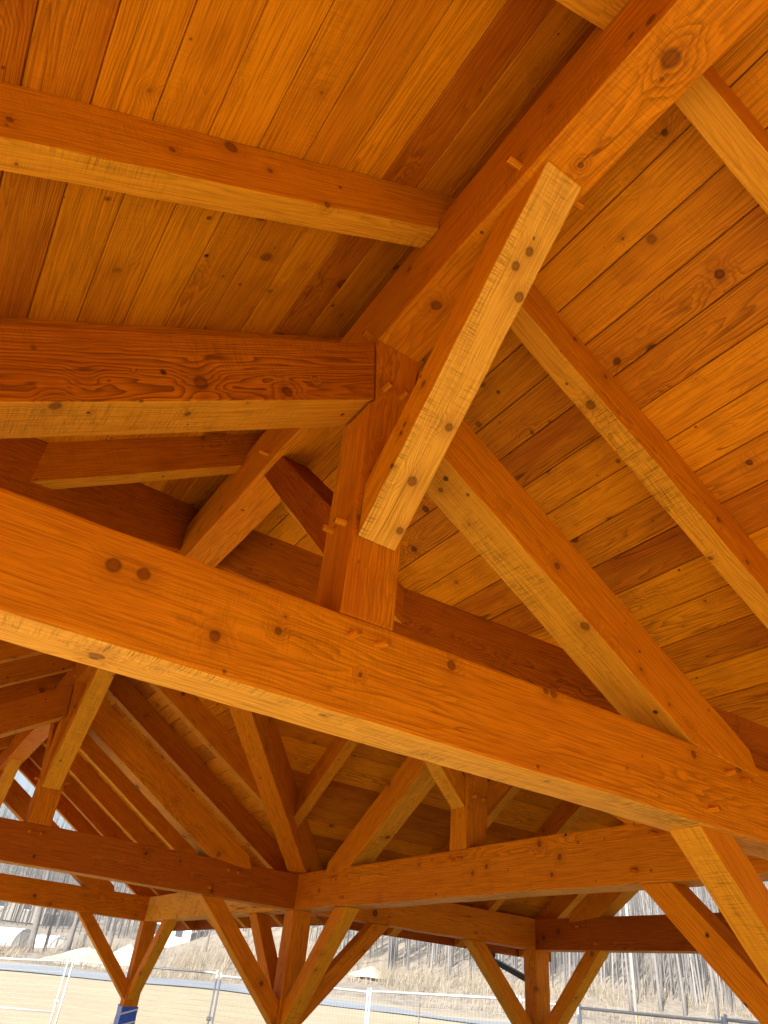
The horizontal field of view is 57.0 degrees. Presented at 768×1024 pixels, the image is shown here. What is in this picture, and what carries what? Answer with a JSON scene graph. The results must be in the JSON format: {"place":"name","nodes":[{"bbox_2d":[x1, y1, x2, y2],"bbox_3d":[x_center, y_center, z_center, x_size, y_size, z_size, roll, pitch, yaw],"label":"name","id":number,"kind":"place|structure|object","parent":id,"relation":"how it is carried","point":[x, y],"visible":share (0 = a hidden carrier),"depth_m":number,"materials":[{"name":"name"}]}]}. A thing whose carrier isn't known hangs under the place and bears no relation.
{"place":"outdoors","nodes":[
{"label":"outdoors","id":0,"kind":"place"},
{"bbox_2d":[0,963,510,1023],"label":"road","id":1,"kind":"structure","parent":0,"point":[101,976],"depth_m":38.70,"materials":[{"name":"grey asphalt"}]},
{"bbox_2d":[0,863,757,1023],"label":"ground","id":2,"kind":"structure","parent":0,"point":[674,1007],"depth_m":43.14,"materials":[{"name":"beige sand"}]},
{"bbox_2d":[0,863,28,911],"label":"bare tree","id":3,"kind":"object","parent":2,"relation":"on","point":[9,873],"visible":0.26,"depth_m":54.05,"materials":[{"name":"grey plant"}]},
{"bbox_2d":[0,926,30,947],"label":"hoop shed","id":4,"kind":"structure","parent":2,"relation":"on","point":[24,933],"depth_m":54.51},
{"bbox_2d":[17,930,30,947],"bbox_3d":[-27.728,33.029,54.602,0.090,1.162,1.060,-11,-38,23],"label":"door","id":5,"kind":"structure","parent":4,"relation":"in","point":[24,933],"depth_m":54.56,"materials":[{"name":"grey"}]},
{"bbox_2d":[0,901,45,924],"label":"house","id":6,"kind":"structure","parent":2,"relation":"on","point":[10,912],"depth_m":82.60,"materials":[{"name":"white"}]},
{"bbox_2d":[0,901,5,907],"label":"window","id":7,"kind":"structure","parent":6,"relation":"in","point":[2,904],"depth_m":82.28,"materials":[{"name":"grey glass"}]},
{"bbox_2d":[0,957,69,1023],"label":"fence panel","id":8,"kind":"object","parent":2,"relation":"on","point":[56,1001],"visible":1,"depth_m":13.96,"materials":[{"name":"metal"}]},
{"bbox_2d":[24,821,70,952],"bbox_3d":[-25.803,28.599,54.386,3.539,9.448,3.960,9,-35,-4],"label":"bare tree","id":9,"kind":"object","parent":2,"relation":"on","point":[35,927],"visible":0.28,"depth_m":52.48,"materials":[{"name":"grey plant"}]},
{"bbox_2d":[34,934,67,947],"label":"hoop shed","id":10,"kind":"structure","parent":2,"relation":"on","point":[40,937],"depth_m":58.92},
{"bbox_2d":[55,937,67,947],"bbox_3d":[-26.890,35.993,58.742,0.090,1.068,0.980,-19,-42,32],"label":"door","id":11,"kind":"structure","parent":10,"relation":"in","point":[58,938],"depth_m":58.81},
{"bbox_2d":[42,873,75,951],"bbox_3d":[-25.329,30.140,54.829,4.298,7.165,2.639,-3,-36,13],"label":"bare tree","id":12,"kind":"object","parent":2,"relation":"on","point":[51,924],"visible":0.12,"depth_m":53.99,"materials":[{"name":"grey plant"}]},
{"bbox_2d":[81,930,86,946],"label":"bare tree","id":13,"kind":"object","parent":2,"relation":"on","point":[84,937],"depth_m":57.64,"materials":[{"name":"grey plant"}]},
{"bbox_2d":[40,947,128,970],"bbox_3d":[-19.989,30.451,48.201,4.776,1.290,6.985,-20,-42,32],"label":"sand pile","id":14,"kind":"object","parent":2,"relation":"on","point":[90,952],"visible":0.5,"depth_m":47.10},
{"bbox_2d":[63,879,110,952],"bbox_3d":[-22.767,29.330,54.651,4.182,8.562,4.540,24,-39,-24],"label":"bare tree","id":15,"kind":"object","parent":2,"relation":"on","point":[71,934],"depth_m":52.91,"materials":[{"name":"grey plant"}]},
{"bbox_2d":[109,885,132,946],"bbox_3d":[-22.432,34.033,60.631,3.782,7.089,2.792,11,-35,-6],"label":"bare tree","id":16,"kind":"object","parent":2,"relation":"on","point":[113,932],"visible":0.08,"depth_m":59.93,"materials":[{"name":"grey plant"}]},
{"bbox_2d":[113,943,133,963],"bbox_3d":[-18.404,31.620,50.400,3.958,1.502,3.236,17,-36,-14],"label":"sand pile","id":17,"kind":"object","parent":2,"relation":"on","point":[125,953],"visible":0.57,"depth_m":49.71,"materials":[{"name":"beige sand"}]},
{"bbox_2d":[54,958,218,1023],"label":"fence panel","id":18,"kind":"object","parent":2,"relation":"on","point":[208,1018],"visible":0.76,"depth_m":13.17,"materials":[{"name":"metal"}]},
{"bbox_2d":[154,923,191,947],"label":"house","id":19,"kind":"structure","parent":2,"relation":"on","point":[174,938],"depth_m":78.33,"materials":[{"name":"white"}]},
{"bbox_2d":[173,931,183,938],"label":"window","id":20,"kind":"structure","parent":19,"relation":"in","point":[178,934],"depth_m":78.43,"materials":[{"name":"grey glass"}]},
{"bbox_2d":[205,930,210,951],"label":"bare tree","id":21,"kind":"object","parent":2,"relation":"on","point":[208,937],"depth_m":66.13,"materials":[{"name":"grey plant"}]},
{"bbox_2d":[211,972,368,1023],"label":"fence panel","id":22,"kind":"object","parent":2,"relation":"on","point":[335,988],"visible":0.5,"depth_m":11.78,"materials":[{"name":"metal"}]},
{"bbox_2d":[348,966,386,978],"bbox_3d":[-1.002,34.713,53.325,3.094,0.808,3.523,-13,-39,25],"label":"sand pile","id":23,"kind":"object","parent":2,"relation":"on","point":[372,970],"visible":0.71,"depth_m":52.45,"materials":[{"name":"beige sand"}]},
{"bbox_2d":[0,919,755,1023],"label":"dry brush","id":24,"kind":"object","parent":2,"relation":"on","point":[213,959],"visible":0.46,"depth_m":51.15,"materials":[{"name":"beige plant"}]},
{"bbox_2d":[0,770,767,1011],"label":"bare woodland","id":25,"kind":"object","parent":2,"relation":"on","point":[637,909],"visible":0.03,"depth_m":60.34,"materials":[{"name":"grey plant"}]},
{"bbox_2d":[393,937,397,960],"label":"forest edge tree","id":26,"kind":"object","parent":2,"relation":"on","point":[396,948],"depth_m":62.88,"materials":[{"name":"grey plant"}]},
{"bbox_2d":[411,970,425,1023],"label":"sapling","id":27,"kind":"object","parent":2,"relation":"on","point":[418,1013],"visible":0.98,"depth_m":24.64,"materials":[{"name":"grey plant"}]},
{"bbox_2d":[367,987,517,1023],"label":"fence panel","id":28,"kind":"object","parent":2,"relation":"on","point":[427,994],"visible":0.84,"depth_m":11.06,"materials":[{"name":"metal"}]},
{"bbox_2d":[447,946,449,980],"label":"forest edge tree","id":29,"kind":"object","parent":2,"relation":"on","point":[448,967],"depth_m":55.41,"materials":[{"name":"beige plant"}]},
{"bbox_2d":[519,995,578,1023],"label":"fence panel","id":30,"kind":"object","parent":2,"relation":"on","point":[523,1000],"visible":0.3,"depth_m":10.22,"materials":[{"name":"metal"}]},
{"bbox_2d":[568,952,570,978],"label":"forest edge tree","id":31,"kind":"object","parent":2,"relation":"on","point":[569,961],"depth_m":51.06,"materials":[{"name":"beige plant"}]},
{"bbox_2d":[615,898,632,1010],"bbox_3d":[16.987,28.654,50.584,2.234,12.011,3.723,10,-35,-5],"label":"forest edge tree","id":32,"kind":"object","parent":2,"relation":"on","point":[628,984],"visible":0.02,"depth_m":47.95,"materials":[{"name":"grey plant"}]},
{"bbox_2d":[625,903,639,1023],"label":"utility pole","id":33,"kind":"object","parent":2,"relation":"on","point":[632,979],"visible":0.33,"depth_m":31.94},
{"bbox_2d":[639,891,663,1011],"bbox_3d":[19.744,28.652,51.733,1.904,13.402,3.180,24,-39,-24],"label":"forest edge tree","id":34,"kind":"object","parent":2,"relation":"on","point":[660,1005],"visible":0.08,"depth_m":49.43,"materials":[{"name":"grey plant"}]},
{"bbox_2d":[578,1003,724,1023],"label":"fence panel","id":35,"kind":"object","parent":2,"relation":"on","point":[674,1017],"visible":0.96,"depth_m":9.34,"materials":[{"name":"metal"}]},
{"bbox_2d":[675,954,687,1015],"bbox_3d":[20.477,28.688,50.162,2.744,12.002,2.121,8,-35,-2],"label":"forest edge tree","id":36,"kind":"object","parent":2,"relation":"on","point":[682,992],"visible":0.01,"depth_m":47.72,"materials":[{"name":"beige plant"}]},
{"bbox_2d":[691,887,718,1019],"bbox_3d":[21.787,27.954,48.644,1.876,12.093,1.801,-17,-41,30],"label":"forest edge tree","id":37,"kind":"object","parent":2,"relation":"on","point":[713,995],"visible":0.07,"depth_m":46.42,"materials":[{"name":"grey plant"}]},
{"bbox_2d":[724,1014,759,1023],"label":"fence panel","id":38,"kind":"object","parent":2,"relation":"on","point":[727,1020],"visible":1,"depth_m":8.59,"materials":[{"name":"metal"}]},
{"bbox_2d":[0,771,765,899],"label":"sky","id":39,"kind":"structure","parent":0,"point":[23,781],"materials":[{"name":"white"}]},
{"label":"floor","id":40,"kind":"structure","parent":0,"visible":0},
{"bbox_2d":[0,0,767,1023],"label":"timber frame pavilion","id":41,"kind":"structure","parent":40,"relation":"on","point":[382,466],"depth_m":2.83,"materials":[{"name":"brown wood"}]}
]}

